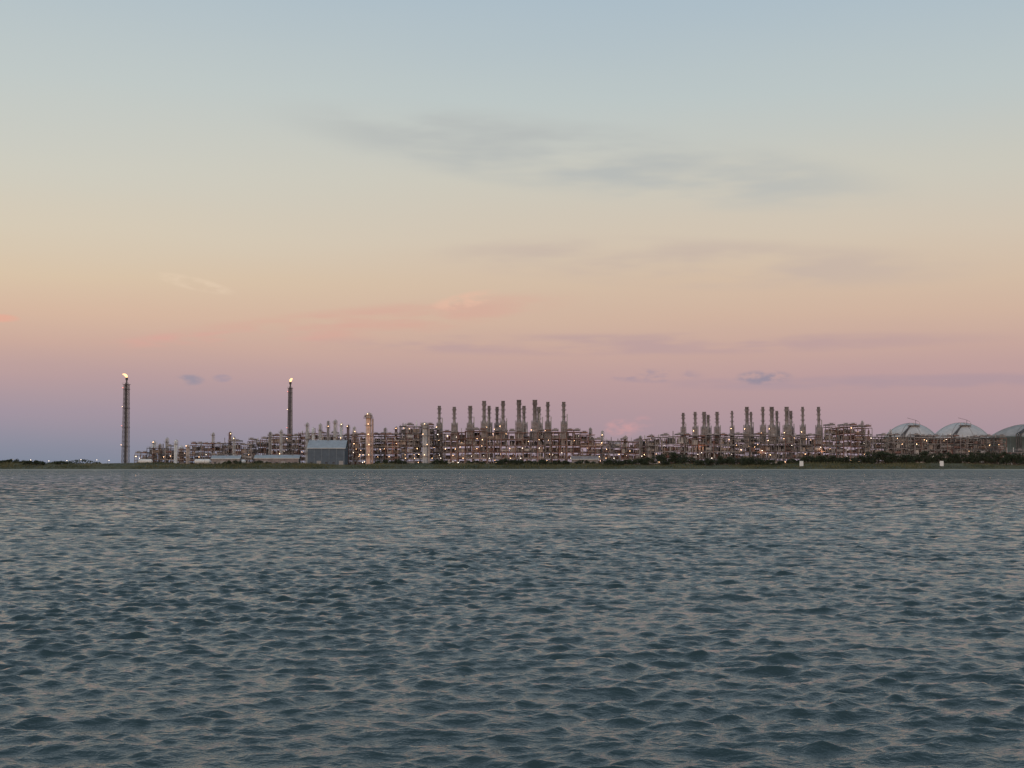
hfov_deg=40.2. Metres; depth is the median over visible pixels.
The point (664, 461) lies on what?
shrub
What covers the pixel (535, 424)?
exhaust stack
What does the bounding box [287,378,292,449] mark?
flare stack
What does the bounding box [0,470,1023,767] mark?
water
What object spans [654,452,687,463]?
shrub
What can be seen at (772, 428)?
exhaust stack
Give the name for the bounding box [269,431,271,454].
process column
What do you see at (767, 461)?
shrub
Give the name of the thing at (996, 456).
shrub
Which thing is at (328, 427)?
process column
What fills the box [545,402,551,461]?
exhaust stack
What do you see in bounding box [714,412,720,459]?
exhaust stack
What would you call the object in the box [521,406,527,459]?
exhaust stack
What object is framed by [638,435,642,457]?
process column
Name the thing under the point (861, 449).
process module
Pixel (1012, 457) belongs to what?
shrub
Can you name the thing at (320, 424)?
process column
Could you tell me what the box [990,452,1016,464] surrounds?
shrub
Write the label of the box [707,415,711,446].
exhaust stack
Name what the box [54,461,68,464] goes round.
shrub
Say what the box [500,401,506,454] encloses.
exhaust stack
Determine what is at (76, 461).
distant trees
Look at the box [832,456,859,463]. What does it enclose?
shrub
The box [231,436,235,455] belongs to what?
process column
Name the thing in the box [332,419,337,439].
process column
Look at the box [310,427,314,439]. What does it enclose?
process column
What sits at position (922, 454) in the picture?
shrub
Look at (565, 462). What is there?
shrub
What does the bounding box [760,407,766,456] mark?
exhaust stack
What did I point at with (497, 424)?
exhaust stack
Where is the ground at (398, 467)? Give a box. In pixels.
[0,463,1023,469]
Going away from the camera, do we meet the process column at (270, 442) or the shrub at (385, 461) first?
the shrub at (385, 461)
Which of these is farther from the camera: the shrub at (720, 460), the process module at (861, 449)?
the process module at (861, 449)
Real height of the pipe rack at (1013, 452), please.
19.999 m
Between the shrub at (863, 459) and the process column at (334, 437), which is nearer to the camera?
the shrub at (863, 459)
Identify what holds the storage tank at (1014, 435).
on the ground at (398, 467)
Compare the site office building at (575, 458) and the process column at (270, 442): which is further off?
the process column at (270, 442)
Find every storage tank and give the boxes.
[883,418,934,461]
[934,418,989,461]
[989,424,1023,454]
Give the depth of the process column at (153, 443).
1436.31 m
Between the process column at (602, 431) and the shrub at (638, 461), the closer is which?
the shrub at (638, 461)
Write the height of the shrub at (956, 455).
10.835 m
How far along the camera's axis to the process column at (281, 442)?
1417.06 m
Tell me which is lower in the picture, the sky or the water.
the water
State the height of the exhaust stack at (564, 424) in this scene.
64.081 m
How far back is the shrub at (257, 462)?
1318.65 m
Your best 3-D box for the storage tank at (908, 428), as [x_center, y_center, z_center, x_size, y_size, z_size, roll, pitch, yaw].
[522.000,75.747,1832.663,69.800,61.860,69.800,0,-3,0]
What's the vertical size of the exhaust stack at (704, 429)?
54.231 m
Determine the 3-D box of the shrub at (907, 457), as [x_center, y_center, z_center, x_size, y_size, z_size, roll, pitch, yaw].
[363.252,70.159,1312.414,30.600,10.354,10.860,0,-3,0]
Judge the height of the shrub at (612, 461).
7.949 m
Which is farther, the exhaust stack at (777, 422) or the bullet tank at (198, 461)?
the exhaust stack at (777, 422)
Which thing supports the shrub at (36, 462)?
on the ground at (398, 467)
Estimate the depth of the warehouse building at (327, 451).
1343.55 m
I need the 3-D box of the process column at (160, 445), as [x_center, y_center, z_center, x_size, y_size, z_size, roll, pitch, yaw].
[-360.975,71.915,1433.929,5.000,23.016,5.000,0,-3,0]
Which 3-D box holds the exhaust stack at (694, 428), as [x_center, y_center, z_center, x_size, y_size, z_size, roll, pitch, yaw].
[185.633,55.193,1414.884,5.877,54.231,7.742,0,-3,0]
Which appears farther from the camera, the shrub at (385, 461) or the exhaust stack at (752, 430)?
the exhaust stack at (752, 430)
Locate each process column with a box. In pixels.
[150,440,155,461]
[158,443,161,461]
[164,437,168,462]
[172,439,177,462]
[179,445,183,461]
[184,444,189,463]
[211,432,214,461]
[228,431,231,455]
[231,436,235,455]
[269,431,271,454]
[278,429,282,454]
[304,422,308,463]
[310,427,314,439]
[319,423,321,439]
[326,420,329,439]
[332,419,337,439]
[338,422,342,439]
[345,424,349,463]
[351,426,355,461]
[364,412,373,463]
[421,422,429,462]
[588,427,591,455]
[601,430,603,463]
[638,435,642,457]
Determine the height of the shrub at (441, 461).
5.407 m
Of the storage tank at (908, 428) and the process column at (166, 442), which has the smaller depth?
the process column at (166, 442)
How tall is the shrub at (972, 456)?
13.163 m
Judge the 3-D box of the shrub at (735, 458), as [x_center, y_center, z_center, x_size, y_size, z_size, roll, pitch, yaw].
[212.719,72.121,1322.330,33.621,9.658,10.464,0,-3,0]
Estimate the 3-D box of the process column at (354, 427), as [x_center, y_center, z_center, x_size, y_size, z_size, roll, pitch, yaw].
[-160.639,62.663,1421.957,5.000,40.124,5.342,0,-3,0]
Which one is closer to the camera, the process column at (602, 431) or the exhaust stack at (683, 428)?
the exhaust stack at (683, 428)
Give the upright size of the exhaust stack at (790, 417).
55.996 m
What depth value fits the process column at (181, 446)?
1437.13 m
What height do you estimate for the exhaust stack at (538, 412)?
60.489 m
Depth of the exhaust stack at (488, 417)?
1444.60 m
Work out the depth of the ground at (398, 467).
1280.76 m
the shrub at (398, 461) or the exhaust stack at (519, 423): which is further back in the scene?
the exhaust stack at (519, 423)
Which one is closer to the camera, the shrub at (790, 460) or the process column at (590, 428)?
the shrub at (790, 460)
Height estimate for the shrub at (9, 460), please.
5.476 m
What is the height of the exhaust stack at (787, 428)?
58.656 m
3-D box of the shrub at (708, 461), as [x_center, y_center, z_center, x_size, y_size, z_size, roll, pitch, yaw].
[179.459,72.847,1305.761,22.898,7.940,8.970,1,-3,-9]
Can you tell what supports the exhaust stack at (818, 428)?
on the ground at (398, 467)
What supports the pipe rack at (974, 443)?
on the ground at (398, 467)
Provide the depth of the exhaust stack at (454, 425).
1407.60 m
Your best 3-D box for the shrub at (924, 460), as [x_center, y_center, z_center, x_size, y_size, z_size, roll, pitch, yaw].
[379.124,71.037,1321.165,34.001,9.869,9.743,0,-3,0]
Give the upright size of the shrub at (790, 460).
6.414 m
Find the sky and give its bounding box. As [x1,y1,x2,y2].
[0,0,1023,463]
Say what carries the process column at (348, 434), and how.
on the ground at (398, 467)
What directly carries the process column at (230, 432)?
on the ground at (398, 467)
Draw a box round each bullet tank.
[138,457,152,462]
[194,457,210,463]
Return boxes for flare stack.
[121,374,130,462]
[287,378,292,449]
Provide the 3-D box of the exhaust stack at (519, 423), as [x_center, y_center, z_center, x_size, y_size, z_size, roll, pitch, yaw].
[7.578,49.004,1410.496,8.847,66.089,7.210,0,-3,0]
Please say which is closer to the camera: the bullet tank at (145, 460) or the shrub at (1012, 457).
the shrub at (1012, 457)
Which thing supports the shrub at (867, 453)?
on the ground at (398, 467)
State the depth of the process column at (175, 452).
1413.97 m
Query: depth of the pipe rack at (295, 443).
1450.92 m
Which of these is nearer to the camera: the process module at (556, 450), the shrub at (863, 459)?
the shrub at (863, 459)
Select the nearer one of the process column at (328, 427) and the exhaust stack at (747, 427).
the exhaust stack at (747, 427)
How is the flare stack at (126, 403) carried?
on the ground at (398, 467)
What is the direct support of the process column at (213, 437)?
on the ground at (398, 467)
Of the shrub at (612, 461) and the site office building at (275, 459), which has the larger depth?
the site office building at (275, 459)
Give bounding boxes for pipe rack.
[134,438,255,463]
[247,428,357,464]
[862,433,1006,464]
[1004,447,1023,464]
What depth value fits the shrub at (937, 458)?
1318.35 m
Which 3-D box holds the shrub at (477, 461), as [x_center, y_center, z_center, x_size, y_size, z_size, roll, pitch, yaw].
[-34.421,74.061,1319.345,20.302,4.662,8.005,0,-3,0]
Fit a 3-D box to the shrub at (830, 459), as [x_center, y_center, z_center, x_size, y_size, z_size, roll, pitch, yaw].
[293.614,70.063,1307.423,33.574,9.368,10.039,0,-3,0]
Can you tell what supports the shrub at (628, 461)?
on the ground at (398, 467)
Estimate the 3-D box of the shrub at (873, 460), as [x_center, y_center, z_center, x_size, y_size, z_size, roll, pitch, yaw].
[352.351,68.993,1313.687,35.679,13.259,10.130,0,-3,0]
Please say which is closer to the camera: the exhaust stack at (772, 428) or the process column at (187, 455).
the exhaust stack at (772, 428)
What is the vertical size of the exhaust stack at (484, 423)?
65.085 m
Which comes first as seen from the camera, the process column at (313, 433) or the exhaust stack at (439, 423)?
the exhaust stack at (439, 423)
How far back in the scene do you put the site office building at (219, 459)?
1358.03 m
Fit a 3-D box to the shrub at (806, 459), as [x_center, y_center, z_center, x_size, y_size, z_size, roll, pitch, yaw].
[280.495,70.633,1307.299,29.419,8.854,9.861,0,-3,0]
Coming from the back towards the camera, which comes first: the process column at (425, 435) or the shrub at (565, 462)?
the process column at (425, 435)
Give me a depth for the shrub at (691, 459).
1321.96 m
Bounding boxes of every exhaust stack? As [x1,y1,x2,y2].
[436,406,442,458]
[451,407,457,462]
[467,406,473,460]
[481,401,487,462]
[487,406,491,447]
[494,407,500,460]
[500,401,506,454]
[515,400,523,460]
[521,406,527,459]
[531,400,539,460]
[537,407,542,456]
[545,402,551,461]
[561,402,567,460]
[681,413,686,452]
[692,412,698,455]
[701,412,708,457]
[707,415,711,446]
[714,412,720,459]
[730,411,734,457]
[743,407,750,456]
[749,412,753,460]
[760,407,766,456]
[768,407,776,461]
[774,411,779,459]
[783,407,791,461]
[788,411,794,437]
[800,407,805,462]
[815,407,822,455]
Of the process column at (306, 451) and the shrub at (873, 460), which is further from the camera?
the process column at (306, 451)
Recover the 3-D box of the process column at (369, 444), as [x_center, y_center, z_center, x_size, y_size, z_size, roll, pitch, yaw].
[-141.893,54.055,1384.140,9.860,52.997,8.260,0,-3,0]
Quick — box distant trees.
[3,459,100,463]
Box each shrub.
[0,458,23,462]
[23,460,45,464]
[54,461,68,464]
[223,460,240,464]
[254,460,269,463]
[374,459,392,463]
[392,459,406,463]
[431,459,448,463]
[467,460,484,463]
[494,458,521,464]
[530,459,550,464]
[551,460,569,464]
[575,460,594,463]
[603,458,624,464]
[621,459,636,464]
[631,457,649,464]
[644,455,669,464]
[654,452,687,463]
[671,454,697,463]
[693,458,716,465]
[711,456,734,464]
[722,456,753,464]
[739,456,767,465]
[760,459,782,464]
[782,458,799,463]
[797,455,827,463]
[811,454,843,462]
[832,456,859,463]
[853,455,871,463]
[856,451,889,463]
[869,451,904,463]
[884,454,915,462]
[904,454,930,462]
[914,451,939,462]
[925,452,960,462]
[942,453,975,463]
[953,452,990,463]
[970,451,1004,464]
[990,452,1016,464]
[999,453,1023,464]
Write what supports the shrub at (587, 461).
on the ground at (398, 467)
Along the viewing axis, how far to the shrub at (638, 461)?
1311.93 m
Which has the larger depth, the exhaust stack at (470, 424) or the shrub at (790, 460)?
the exhaust stack at (470, 424)
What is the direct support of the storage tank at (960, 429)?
on the ground at (398, 467)
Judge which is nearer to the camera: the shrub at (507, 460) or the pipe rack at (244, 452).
the shrub at (507, 460)
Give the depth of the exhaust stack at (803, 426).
1398.03 m
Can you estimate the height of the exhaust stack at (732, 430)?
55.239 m
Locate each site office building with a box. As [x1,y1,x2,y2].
[211,454,242,463]
[254,454,300,463]
[571,455,598,463]
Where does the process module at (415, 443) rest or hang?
on the ground at (398, 467)
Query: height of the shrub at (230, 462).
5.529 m
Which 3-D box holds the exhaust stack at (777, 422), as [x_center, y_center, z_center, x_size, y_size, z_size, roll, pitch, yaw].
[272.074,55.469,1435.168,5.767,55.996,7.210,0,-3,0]
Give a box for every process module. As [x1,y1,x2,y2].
[351,421,440,464]
[436,427,609,463]
[606,434,654,464]
[645,423,872,464]
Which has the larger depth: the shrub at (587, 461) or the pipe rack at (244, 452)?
the pipe rack at (244, 452)
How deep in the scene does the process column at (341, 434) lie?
1434.46 m
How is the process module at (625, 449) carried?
on the ground at (398, 467)
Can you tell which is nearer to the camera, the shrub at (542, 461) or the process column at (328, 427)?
the shrub at (542, 461)
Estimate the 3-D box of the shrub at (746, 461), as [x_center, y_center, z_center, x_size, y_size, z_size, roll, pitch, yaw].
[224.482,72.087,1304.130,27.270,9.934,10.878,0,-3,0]
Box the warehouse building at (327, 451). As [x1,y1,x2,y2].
[307,439,348,464]

